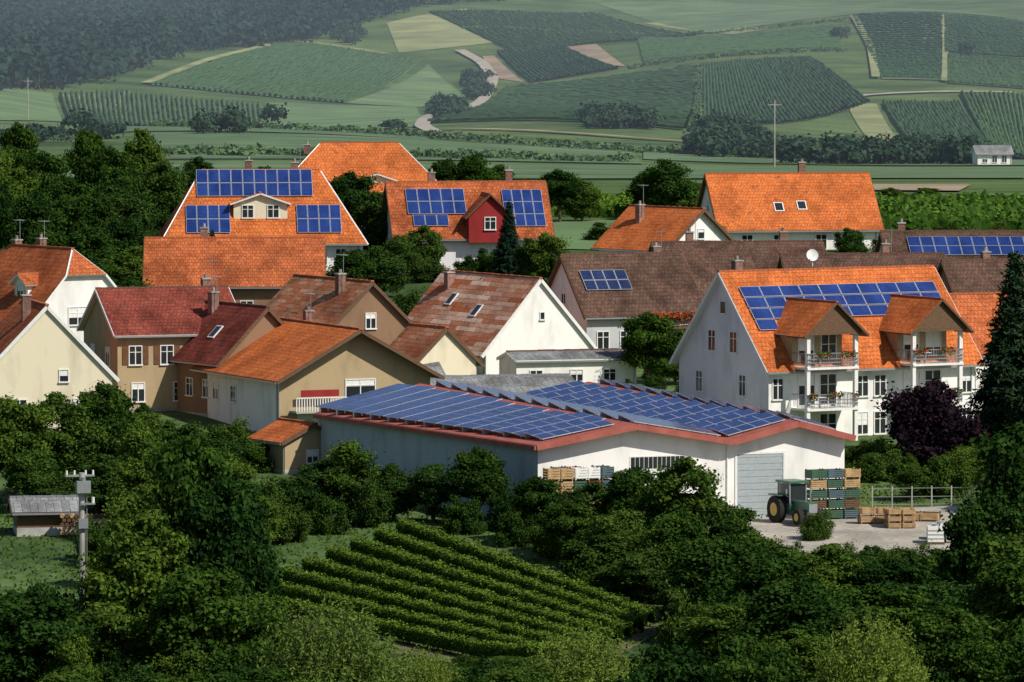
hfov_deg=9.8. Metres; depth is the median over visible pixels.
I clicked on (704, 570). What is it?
deciduous tree
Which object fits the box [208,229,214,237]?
spruce tree
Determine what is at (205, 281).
chimney
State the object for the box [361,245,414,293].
deciduous tree
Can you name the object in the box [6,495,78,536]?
wood shelter
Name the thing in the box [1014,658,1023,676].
deciduous tree
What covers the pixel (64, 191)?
deciduous tree
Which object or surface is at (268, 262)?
roof
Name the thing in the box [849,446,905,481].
shrub
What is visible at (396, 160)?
roof
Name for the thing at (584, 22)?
distant vineyard
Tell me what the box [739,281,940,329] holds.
solar panels
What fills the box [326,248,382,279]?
deciduous tree
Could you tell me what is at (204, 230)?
chimney
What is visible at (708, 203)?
window frames
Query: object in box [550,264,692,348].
walls
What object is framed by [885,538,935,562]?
shrub
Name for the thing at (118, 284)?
deciduous tree
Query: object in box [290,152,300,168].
chimney
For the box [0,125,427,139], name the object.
crop field
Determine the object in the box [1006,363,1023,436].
spruce tree
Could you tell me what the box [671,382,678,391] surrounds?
shrub
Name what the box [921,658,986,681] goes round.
shrub
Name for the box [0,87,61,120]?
crop field
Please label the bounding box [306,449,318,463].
window frames
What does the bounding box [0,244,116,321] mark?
roof
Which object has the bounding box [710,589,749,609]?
shrub
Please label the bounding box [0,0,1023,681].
terrain
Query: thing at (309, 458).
window glass
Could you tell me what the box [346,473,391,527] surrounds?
shrub
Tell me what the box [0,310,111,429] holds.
walls
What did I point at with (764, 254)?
roof
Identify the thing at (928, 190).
deciduous tree
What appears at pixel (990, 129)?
distant vineyard
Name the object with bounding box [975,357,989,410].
walls
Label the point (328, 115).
crop field
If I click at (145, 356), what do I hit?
shutters
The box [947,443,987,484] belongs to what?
deciduous tree
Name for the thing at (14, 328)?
roof
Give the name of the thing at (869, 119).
crop field
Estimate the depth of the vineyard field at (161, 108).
2034.99 m
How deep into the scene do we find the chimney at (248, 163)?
515.58 m
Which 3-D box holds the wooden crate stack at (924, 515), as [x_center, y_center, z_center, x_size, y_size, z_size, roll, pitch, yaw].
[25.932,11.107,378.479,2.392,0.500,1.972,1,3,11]
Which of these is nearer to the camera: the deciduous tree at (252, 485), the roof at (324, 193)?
the deciduous tree at (252, 485)
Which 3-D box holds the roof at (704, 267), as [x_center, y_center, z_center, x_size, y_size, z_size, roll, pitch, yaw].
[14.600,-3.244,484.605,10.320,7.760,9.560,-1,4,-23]
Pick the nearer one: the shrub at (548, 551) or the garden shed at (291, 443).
the shrub at (548, 551)
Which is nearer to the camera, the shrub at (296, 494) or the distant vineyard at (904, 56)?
the shrub at (296, 494)
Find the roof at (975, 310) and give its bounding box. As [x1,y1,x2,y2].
[949,292,1023,356]
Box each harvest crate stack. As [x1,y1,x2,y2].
[537,465,613,525]
[805,467,860,518]
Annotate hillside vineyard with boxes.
[551,189,698,216]
[876,189,1023,229]
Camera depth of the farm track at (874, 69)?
2237.89 m
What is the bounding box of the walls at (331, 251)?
[326,246,362,273]
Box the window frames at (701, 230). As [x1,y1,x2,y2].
[697,228,705,239]
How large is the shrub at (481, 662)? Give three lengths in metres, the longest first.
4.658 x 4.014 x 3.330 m
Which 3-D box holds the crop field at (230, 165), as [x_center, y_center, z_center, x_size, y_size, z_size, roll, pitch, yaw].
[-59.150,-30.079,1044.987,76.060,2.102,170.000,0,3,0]
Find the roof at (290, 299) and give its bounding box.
[266,274,412,323]
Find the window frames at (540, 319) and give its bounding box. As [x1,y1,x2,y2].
[444,292,566,348]
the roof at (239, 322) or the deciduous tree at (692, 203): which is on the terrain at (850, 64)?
the deciduous tree at (692, 203)
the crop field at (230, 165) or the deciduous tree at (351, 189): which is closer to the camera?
the deciduous tree at (351, 189)
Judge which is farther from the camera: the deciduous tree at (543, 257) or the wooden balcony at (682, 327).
the deciduous tree at (543, 257)
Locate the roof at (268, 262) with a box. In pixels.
[142,236,325,288]
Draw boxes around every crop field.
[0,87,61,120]
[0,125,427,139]
[63,161,299,177]
[154,132,642,163]
[267,102,421,130]
[346,64,464,106]
[387,9,492,51]
[421,164,1023,177]
[483,55,522,81]
[569,44,623,65]
[597,1,1019,30]
[643,145,1023,164]
[647,21,764,33]
[849,103,894,141]
[873,184,969,189]
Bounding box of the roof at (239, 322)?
[169,300,283,366]
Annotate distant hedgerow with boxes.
[149,16,847,161]
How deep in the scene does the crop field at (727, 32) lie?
2694.83 m
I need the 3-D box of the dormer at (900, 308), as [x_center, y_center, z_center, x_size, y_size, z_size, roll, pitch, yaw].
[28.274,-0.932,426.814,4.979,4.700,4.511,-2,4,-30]
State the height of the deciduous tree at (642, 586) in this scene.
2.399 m
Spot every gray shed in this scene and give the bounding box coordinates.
[424,362,445,374]
[430,373,574,393]
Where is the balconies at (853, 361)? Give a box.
[792,330,963,440]
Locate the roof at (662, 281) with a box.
[547,251,701,319]
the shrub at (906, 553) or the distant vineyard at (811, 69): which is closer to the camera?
the shrub at (906, 553)
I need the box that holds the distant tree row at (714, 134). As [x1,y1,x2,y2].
[0,21,994,164]
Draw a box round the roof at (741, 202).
[696,172,884,238]
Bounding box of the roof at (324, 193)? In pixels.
[157,169,368,250]
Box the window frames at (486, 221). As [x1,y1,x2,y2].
[389,217,526,251]
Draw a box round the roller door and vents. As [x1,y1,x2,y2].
[629,444,785,516]
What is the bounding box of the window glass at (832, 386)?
[696,302,970,433]
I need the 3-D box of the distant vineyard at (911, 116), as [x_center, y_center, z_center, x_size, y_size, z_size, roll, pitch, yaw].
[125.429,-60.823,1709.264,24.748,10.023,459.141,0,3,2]
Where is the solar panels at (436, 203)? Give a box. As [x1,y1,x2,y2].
[405,189,545,225]
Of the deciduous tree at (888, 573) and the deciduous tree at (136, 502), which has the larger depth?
the deciduous tree at (136, 502)
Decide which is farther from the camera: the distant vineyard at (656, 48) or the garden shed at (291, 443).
the distant vineyard at (656, 48)
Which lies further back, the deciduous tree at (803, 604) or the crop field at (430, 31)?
the crop field at (430, 31)
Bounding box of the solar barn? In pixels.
[313,378,855,525]
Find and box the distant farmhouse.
[970,145,1013,165]
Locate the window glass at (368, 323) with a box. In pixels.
[366,313,374,327]
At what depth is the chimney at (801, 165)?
557.55 m
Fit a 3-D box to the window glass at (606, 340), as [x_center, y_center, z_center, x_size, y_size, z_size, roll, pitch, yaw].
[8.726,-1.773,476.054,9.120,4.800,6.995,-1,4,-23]
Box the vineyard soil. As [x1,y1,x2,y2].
[285,534,663,662]
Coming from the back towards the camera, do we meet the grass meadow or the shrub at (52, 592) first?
the grass meadow
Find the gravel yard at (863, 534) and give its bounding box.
[709,505,967,555]
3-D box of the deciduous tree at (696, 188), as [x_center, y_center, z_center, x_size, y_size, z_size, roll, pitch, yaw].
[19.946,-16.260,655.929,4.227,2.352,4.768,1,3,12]
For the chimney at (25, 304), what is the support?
on the roof at (14, 328)
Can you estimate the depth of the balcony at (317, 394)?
420.98 m
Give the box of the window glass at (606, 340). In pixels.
[562,294,684,347]
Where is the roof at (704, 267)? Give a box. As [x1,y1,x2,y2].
[684,252,755,298]
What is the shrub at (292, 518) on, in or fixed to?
on the terrain at (850, 64)
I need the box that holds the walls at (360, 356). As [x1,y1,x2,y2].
[207,334,429,431]
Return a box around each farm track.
[143,41,385,82]
[850,15,879,75]
[941,15,948,79]
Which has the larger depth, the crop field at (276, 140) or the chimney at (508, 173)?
the crop field at (276, 140)
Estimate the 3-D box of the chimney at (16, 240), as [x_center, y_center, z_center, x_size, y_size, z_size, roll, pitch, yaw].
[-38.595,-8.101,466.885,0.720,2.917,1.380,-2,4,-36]
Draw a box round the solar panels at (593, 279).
[579,270,631,289]
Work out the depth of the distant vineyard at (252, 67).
2328.53 m
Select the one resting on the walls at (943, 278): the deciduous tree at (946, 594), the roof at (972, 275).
the roof at (972, 275)
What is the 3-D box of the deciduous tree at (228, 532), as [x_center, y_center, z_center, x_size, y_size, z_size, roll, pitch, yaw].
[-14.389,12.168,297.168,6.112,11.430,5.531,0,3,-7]
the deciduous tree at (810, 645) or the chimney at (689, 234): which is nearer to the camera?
the deciduous tree at (810, 645)
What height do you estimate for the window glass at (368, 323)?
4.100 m
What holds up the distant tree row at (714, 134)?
on the terrain at (850, 64)
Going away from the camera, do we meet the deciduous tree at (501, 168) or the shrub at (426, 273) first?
the shrub at (426, 273)
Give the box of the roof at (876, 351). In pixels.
[669,264,984,410]
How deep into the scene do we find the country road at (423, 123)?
2233.14 m
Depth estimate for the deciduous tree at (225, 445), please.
386.74 m
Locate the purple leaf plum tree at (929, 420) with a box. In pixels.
[870,377,990,467]
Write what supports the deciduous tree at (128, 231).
on the terrain at (850, 64)
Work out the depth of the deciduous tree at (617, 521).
352.49 m
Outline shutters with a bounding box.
[122,345,179,364]
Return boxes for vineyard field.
[58,91,132,125]
[130,94,261,124]
[430,119,683,128]
[498,52,616,81]
[948,82,1018,87]
[954,38,1023,57]
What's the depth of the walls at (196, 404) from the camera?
434.91 m
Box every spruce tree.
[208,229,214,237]
[490,201,519,274]
[953,250,1023,459]
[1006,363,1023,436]
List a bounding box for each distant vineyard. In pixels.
[60,89,135,125]
[131,91,264,127]
[149,40,418,101]
[427,64,696,128]
[429,9,696,51]
[497,43,617,81]
[638,24,840,61]
[699,55,869,122]
[852,12,942,78]
[882,99,1023,159]
[944,13,1023,56]
[947,53,1023,87]
[961,90,1023,155]
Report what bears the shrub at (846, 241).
on the terrain at (850, 64)
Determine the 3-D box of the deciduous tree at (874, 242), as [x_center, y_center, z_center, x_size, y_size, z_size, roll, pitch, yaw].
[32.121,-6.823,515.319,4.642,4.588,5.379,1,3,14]
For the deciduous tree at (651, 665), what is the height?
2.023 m
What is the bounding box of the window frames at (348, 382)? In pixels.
[211,378,375,424]
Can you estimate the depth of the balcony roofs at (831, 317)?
420.31 m
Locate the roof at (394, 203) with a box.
[381,180,554,240]
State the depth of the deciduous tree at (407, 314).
480.43 m
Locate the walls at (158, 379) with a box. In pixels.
[84,299,190,412]
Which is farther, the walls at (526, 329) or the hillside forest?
the hillside forest
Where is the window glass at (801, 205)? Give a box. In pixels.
[707,201,855,248]
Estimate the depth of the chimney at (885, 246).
493.79 m
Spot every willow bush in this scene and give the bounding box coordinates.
[250,593,423,681]
[392,644,463,681]
[518,620,649,681]
[803,607,938,681]
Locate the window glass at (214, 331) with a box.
[187,326,221,396]
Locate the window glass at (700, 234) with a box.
[698,232,703,237]
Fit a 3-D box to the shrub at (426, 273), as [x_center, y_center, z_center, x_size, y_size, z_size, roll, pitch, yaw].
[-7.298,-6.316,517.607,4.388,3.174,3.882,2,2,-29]
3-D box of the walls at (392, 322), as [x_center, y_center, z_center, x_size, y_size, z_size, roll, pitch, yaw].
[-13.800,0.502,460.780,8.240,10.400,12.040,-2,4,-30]
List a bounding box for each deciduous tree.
[0,121,41,177]
[0,148,15,180]
[0,166,41,204]
[0,182,16,250]
[0,188,73,247]
[0,394,62,495]
[0,447,62,496]
[0,588,111,681]
[18,151,80,190]
[25,224,79,252]
[26,391,111,474]
[28,472,103,505]
[33,669,111,681]
[39,175,102,244]
[43,633,105,681]
[51,600,169,670]
[58,127,109,184]
[58,380,144,455]
[60,190,120,243]
[64,226,120,259]
[68,453,129,512]
[68,509,197,634]
[80,517,134,579]
[85,145,144,190]
[86,256,123,282]
[94,168,157,212]
[101,184,160,236]
[101,214,163,256]
[101,246,143,280]
[102,505,135,537]
[105,482,162,533]
[108,448,159,503]
[112,663,167,681]
[113,280,134,286]
[113,424,167,481]
[121,275,157,286]
[123,128,174,187]
[124,559,271,669]
[133,411,170,439]
[134,403,156,418]
[136,160,190,231]
[142,430,243,556]
[145,648,220,681]
[154,200,179,228]
[158,424,217,449]
[175,470,287,601]
[179,156,216,188]
[202,446,257,481]
[202,673,243,681]
[205,664,263,681]
[206,435,250,468]
[218,591,301,664]
[236,478,261,495]
[243,664,310,681]
[255,496,288,541]
[256,165,270,168]
[282,458,344,508]
[315,437,387,522]
[326,169,383,227]
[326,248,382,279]
[351,191,387,251]
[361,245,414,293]
[375,463,420,520]
[383,234,422,288]
[401,463,462,522]
[403,225,447,273]
[405,299,418,315]
[425,157,455,180]
[437,445,515,522]
[448,152,503,180]
[449,674,488,681]
[480,664,549,681]
[488,655,532,662]
[492,164,518,180]
[508,475,564,526]
[510,237,547,279]
[522,231,571,281]
[528,270,547,283]
[536,499,598,552]
[538,169,587,221]
[544,481,613,517]
[561,529,638,577]
[564,177,607,220]
[580,508,650,552]
[589,466,654,529]
[592,559,641,595]
[613,545,671,603]
[616,311,681,379]
[620,657,648,665]
[621,167,664,204]
[624,378,633,383]
[631,456,730,533]
[636,158,698,206]
[636,581,663,588]
[640,509,712,569]
[642,375,667,389]
[643,664,695,678]
[653,577,684,601]
[654,530,769,606]
[656,329,684,384]
[656,597,693,620]
[672,603,750,665]
[679,193,698,206]
[689,183,701,192]
[702,500,762,553]
[707,550,830,610]
[726,575,868,652]
[730,532,808,559]
[756,628,834,680]
[792,543,866,594]
[804,548,876,569]
[826,581,940,654]
[843,556,942,604]
[864,237,877,252]
[876,187,906,196]
[885,462,930,500]
[894,602,1015,681]
[902,453,920,465]
[902,555,919,566]
[905,225,925,229]
[905,577,978,614]
[909,547,947,585]
[910,187,940,195]
[928,492,1023,586]
[942,528,1023,661]
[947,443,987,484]
[956,420,1023,511]
[970,461,992,488]
[987,221,1009,229]
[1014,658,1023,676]
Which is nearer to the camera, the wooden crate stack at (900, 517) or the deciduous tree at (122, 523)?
the deciduous tree at (122, 523)
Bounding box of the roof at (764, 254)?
[648,240,825,268]
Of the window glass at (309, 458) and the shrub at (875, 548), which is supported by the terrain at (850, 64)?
the shrub at (875, 548)
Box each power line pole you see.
[27,78,28,118]
[768,100,780,166]
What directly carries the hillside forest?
on the terrain at (850, 64)
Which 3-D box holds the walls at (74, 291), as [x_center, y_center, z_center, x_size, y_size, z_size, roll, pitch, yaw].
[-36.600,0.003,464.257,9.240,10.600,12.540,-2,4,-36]
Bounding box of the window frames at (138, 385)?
[90,343,177,402]
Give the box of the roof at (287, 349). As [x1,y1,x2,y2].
[190,317,445,419]
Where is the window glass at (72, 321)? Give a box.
[17,285,81,324]
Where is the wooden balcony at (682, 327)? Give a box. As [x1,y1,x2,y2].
[658,315,690,328]
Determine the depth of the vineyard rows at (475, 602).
343.28 m
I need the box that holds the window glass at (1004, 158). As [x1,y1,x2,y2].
[983,156,1006,161]
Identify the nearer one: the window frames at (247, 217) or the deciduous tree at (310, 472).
the deciduous tree at (310, 472)
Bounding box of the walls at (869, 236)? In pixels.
[701,186,878,248]
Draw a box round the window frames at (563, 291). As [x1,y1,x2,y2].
[561,288,687,348]
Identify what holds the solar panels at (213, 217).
attached to the roof at (324, 193)
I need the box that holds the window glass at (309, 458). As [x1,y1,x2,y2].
[308,450,317,462]
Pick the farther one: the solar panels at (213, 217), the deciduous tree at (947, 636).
the solar panels at (213, 217)
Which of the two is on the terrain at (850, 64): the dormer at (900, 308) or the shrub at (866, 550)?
the shrub at (866, 550)
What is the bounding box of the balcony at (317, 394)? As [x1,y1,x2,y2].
[290,389,346,413]
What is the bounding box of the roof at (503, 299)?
[407,269,597,373]
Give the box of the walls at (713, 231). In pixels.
[599,213,728,252]
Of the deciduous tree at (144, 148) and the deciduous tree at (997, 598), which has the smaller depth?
the deciduous tree at (997, 598)
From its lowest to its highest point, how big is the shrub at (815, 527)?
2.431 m
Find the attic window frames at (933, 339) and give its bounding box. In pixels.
[798,331,940,361]
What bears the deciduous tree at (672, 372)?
on the terrain at (850, 64)
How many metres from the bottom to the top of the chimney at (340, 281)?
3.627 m
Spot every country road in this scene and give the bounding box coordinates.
[30,122,681,140]
[414,49,497,130]
[706,90,1011,112]
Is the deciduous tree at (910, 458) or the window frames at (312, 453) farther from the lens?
the window frames at (312, 453)
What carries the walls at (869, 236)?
on the terrain at (850, 64)
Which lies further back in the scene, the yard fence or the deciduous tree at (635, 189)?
the deciduous tree at (635, 189)
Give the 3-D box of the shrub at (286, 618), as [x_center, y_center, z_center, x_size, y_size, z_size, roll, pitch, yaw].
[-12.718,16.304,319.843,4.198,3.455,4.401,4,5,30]
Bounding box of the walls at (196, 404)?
[177,311,279,416]
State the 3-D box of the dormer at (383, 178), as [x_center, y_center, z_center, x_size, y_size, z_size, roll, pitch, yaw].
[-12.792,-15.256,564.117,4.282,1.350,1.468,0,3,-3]
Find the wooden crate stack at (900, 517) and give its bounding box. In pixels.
[883,507,915,528]
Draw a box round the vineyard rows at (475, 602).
[273,516,656,659]
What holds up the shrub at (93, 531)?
on the terrain at (850, 64)
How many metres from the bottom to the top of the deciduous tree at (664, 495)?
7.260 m
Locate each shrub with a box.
[0,589,19,595]
[19,576,82,676]
[70,520,108,559]
[93,648,151,681]
[104,476,153,518]
[155,419,207,441]
[171,668,229,681]
[203,633,275,677]
[204,413,253,447]
[234,437,276,473]
[247,470,291,510]
[266,496,314,544]
[268,477,321,516]
[282,615,306,632]
[286,672,325,681]
[303,492,351,534]
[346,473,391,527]
[391,298,410,313]
[393,286,425,309]
[406,250,451,282]
[438,495,487,534]
[450,655,515,680]
[451,654,478,667]
[452,254,491,272]
[476,247,496,272]
[480,656,559,681]
[484,486,517,532]
[489,658,516,666]
[491,657,532,668]
[492,505,535,547]
[501,663,534,673]
[527,507,565,560]
[556,540,621,589]
[569,525,598,545]
[582,222,611,239]
[599,665,669,681]
[622,639,717,681]
[628,524,654,552]
[634,553,689,605]
[641,368,660,377]
[654,599,732,661]
[657,579,719,657]
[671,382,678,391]
[703,637,808,681]
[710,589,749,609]
[713,630,781,674]
[781,537,804,552]
[796,507,835,540]
[833,226,866,251]
[840,538,860,557]
[844,446,861,466]
[844,460,860,478]
[848,243,870,252]
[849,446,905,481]
[852,435,901,459]
[856,545,892,556]
[858,545,893,562]
[860,544,887,558]
[861,629,896,661]
[881,551,903,561]
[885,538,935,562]
[916,446,977,497]
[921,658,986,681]
[931,218,960,229]
[991,640,1013,673]
[991,670,1023,681]
[994,625,1023,681]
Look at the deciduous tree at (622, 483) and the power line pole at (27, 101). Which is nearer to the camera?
the deciduous tree at (622, 483)
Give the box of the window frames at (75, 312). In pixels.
[16,284,86,325]
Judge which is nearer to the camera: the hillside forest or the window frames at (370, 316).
the window frames at (370, 316)
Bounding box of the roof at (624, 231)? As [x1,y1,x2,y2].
[590,204,733,251]
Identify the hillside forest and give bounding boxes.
[0,0,506,91]
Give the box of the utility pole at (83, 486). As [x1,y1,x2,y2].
[65,470,94,607]
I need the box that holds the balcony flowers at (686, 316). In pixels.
[650,310,695,321]
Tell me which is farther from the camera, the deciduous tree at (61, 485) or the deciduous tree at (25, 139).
the deciduous tree at (25, 139)
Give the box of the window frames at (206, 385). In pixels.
[175,325,223,398]
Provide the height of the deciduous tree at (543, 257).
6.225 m
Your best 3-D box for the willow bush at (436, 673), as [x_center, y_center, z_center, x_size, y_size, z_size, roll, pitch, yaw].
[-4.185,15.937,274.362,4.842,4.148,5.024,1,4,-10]
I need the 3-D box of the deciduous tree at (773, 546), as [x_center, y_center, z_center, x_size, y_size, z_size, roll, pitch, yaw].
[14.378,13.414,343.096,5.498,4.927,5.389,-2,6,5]
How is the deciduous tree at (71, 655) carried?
on the terrain at (850, 64)
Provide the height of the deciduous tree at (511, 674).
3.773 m
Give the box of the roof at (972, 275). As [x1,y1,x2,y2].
[937,258,1023,292]
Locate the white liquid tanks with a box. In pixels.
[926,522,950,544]
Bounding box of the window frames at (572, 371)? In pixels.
[530,368,616,381]
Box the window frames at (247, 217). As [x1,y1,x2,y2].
[241,205,345,265]
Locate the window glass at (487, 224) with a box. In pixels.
[485,218,494,228]
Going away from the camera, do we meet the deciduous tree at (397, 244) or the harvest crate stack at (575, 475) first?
the harvest crate stack at (575, 475)
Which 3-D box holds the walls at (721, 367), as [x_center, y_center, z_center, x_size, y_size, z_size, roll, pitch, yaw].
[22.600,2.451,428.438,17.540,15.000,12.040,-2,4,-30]
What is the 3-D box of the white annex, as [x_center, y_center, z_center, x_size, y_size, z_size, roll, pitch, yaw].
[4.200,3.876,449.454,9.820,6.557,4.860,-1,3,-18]
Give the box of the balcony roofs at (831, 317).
[786,297,974,338]
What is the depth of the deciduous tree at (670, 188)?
598.55 m
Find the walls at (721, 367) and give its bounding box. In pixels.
[679,281,974,435]
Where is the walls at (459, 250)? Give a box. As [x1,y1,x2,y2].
[385,212,539,271]
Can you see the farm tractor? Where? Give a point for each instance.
(789, 497)
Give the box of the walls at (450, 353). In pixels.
[420,332,475,374]
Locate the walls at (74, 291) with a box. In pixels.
[47,276,111,341]
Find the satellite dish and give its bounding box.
[807,249,817,265]
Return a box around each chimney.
[10,220,23,245]
[20,290,31,320]
[35,220,47,245]
[200,223,208,236]
[200,260,218,285]
[207,275,221,313]
[244,156,252,168]
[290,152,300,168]
[302,292,314,320]
[303,141,310,153]
[334,254,346,294]
[427,169,435,180]
[443,268,454,289]
[504,166,512,179]
[634,184,646,222]
[650,230,661,251]
[685,217,701,240]
[730,256,743,269]
[778,228,787,239]
[797,158,805,171]
[881,229,897,251]
[897,219,905,229]
[979,247,991,258]
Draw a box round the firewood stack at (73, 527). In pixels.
[60,513,104,534]
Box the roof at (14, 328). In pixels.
[0,299,120,385]
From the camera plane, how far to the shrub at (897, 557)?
353.47 m
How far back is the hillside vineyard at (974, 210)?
591.41 m
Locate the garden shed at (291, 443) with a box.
[247,417,320,474]
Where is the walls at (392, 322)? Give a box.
[338,286,408,344]
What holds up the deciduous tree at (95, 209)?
on the terrain at (850, 64)
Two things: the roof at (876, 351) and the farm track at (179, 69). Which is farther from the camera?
the farm track at (179, 69)
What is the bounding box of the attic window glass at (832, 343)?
[799,331,939,360]
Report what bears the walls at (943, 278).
on the terrain at (850, 64)
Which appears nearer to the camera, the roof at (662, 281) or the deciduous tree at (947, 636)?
the deciduous tree at (947, 636)
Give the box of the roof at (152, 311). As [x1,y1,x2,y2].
[77,285,234,337]
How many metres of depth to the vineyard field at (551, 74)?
2347.23 m
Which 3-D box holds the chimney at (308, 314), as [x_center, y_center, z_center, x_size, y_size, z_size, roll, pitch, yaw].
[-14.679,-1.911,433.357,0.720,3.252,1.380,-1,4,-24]
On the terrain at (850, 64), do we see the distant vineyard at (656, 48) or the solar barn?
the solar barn
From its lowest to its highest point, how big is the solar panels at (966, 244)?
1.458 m
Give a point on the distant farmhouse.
(991, 155)
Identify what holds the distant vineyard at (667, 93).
on the vineyard field at (536, 119)
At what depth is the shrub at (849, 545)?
356.63 m
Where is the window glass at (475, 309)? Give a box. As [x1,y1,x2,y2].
[445,293,543,318]
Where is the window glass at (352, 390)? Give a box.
[213,379,374,424]
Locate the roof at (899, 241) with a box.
[874,230,1023,258]
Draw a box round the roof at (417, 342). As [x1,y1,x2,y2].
[390,323,483,374]
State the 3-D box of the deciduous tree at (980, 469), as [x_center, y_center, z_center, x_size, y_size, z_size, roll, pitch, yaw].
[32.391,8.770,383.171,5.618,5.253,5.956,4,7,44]
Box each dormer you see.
[9,272,38,294]
[229,191,290,218]
[367,172,398,182]
[461,192,515,242]
[774,297,841,360]
[879,294,945,356]
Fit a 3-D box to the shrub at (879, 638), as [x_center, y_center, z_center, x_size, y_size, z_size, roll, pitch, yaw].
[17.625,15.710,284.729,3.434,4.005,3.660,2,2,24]
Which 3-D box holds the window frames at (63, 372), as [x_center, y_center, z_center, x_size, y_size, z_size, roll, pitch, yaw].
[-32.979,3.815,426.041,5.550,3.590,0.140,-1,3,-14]
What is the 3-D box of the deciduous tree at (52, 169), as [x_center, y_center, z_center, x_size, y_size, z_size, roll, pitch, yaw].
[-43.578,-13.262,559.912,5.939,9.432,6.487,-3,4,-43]
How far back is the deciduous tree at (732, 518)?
352.24 m
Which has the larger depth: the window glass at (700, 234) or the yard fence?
the window glass at (700, 234)
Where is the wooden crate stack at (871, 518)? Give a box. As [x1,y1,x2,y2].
[857,506,891,523]
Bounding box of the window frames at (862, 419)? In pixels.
[694,301,972,435]
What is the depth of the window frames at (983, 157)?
1218.56 m
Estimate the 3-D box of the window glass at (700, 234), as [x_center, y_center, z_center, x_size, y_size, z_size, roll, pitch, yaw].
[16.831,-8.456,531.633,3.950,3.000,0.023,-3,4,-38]
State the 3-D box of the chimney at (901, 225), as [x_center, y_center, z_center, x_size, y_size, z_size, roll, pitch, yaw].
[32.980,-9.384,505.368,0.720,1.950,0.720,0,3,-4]
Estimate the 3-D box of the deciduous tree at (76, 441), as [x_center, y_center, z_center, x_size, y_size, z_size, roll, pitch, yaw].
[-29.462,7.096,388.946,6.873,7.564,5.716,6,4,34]
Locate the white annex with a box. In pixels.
[496,348,635,384]
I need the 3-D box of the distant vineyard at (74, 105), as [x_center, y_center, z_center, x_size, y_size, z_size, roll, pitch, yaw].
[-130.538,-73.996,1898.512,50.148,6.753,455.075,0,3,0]
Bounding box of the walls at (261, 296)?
[230,289,279,304]
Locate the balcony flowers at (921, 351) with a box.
[810,344,962,399]
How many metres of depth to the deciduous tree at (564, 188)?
594.41 m
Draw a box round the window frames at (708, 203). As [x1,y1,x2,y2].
[707,201,827,249]
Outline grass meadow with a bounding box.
[552,219,614,248]
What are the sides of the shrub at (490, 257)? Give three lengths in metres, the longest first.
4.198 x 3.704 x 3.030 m
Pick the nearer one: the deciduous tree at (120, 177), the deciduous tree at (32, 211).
the deciduous tree at (32, 211)
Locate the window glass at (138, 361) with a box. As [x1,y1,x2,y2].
[106,346,176,400]
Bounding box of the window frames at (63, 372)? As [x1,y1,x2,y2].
[17,369,78,404]
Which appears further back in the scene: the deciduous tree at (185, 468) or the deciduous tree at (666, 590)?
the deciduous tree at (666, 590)
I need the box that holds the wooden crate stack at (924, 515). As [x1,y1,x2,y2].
[915,511,940,521]
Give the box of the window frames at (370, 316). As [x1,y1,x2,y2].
[365,312,376,329]
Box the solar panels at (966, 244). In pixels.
[907,236,1023,254]
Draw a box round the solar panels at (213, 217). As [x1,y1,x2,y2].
[185,169,341,232]
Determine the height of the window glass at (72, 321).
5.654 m
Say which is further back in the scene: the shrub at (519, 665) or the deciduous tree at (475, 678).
the shrub at (519, 665)
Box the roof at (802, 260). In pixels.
[777,252,945,269]
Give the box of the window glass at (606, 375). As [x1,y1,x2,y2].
[531,369,614,380]
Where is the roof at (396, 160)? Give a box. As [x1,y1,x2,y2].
[298,141,436,192]
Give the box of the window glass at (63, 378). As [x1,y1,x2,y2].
[16,376,77,407]
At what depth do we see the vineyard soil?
332.25 m
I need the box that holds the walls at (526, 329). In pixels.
[477,283,592,374]
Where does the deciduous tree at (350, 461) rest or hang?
on the terrain at (850, 64)
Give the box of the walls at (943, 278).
[940,270,950,292]
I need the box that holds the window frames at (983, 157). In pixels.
[982,155,1006,162]
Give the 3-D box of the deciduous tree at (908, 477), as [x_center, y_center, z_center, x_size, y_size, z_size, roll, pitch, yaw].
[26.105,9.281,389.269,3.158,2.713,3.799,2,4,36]
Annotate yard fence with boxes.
[872,485,975,506]
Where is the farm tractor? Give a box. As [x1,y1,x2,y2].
[767,479,822,524]
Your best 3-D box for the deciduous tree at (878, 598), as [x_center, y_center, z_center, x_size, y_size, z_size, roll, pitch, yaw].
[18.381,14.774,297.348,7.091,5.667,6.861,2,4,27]
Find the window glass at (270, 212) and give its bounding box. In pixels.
[243,206,344,263]
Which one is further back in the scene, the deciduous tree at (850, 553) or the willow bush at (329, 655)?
the deciduous tree at (850, 553)
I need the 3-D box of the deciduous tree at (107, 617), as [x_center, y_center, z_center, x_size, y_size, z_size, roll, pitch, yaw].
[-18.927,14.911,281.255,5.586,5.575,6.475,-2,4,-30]
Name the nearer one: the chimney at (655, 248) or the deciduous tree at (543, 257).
the chimney at (655, 248)
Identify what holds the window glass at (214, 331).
on the window frames at (206, 385)

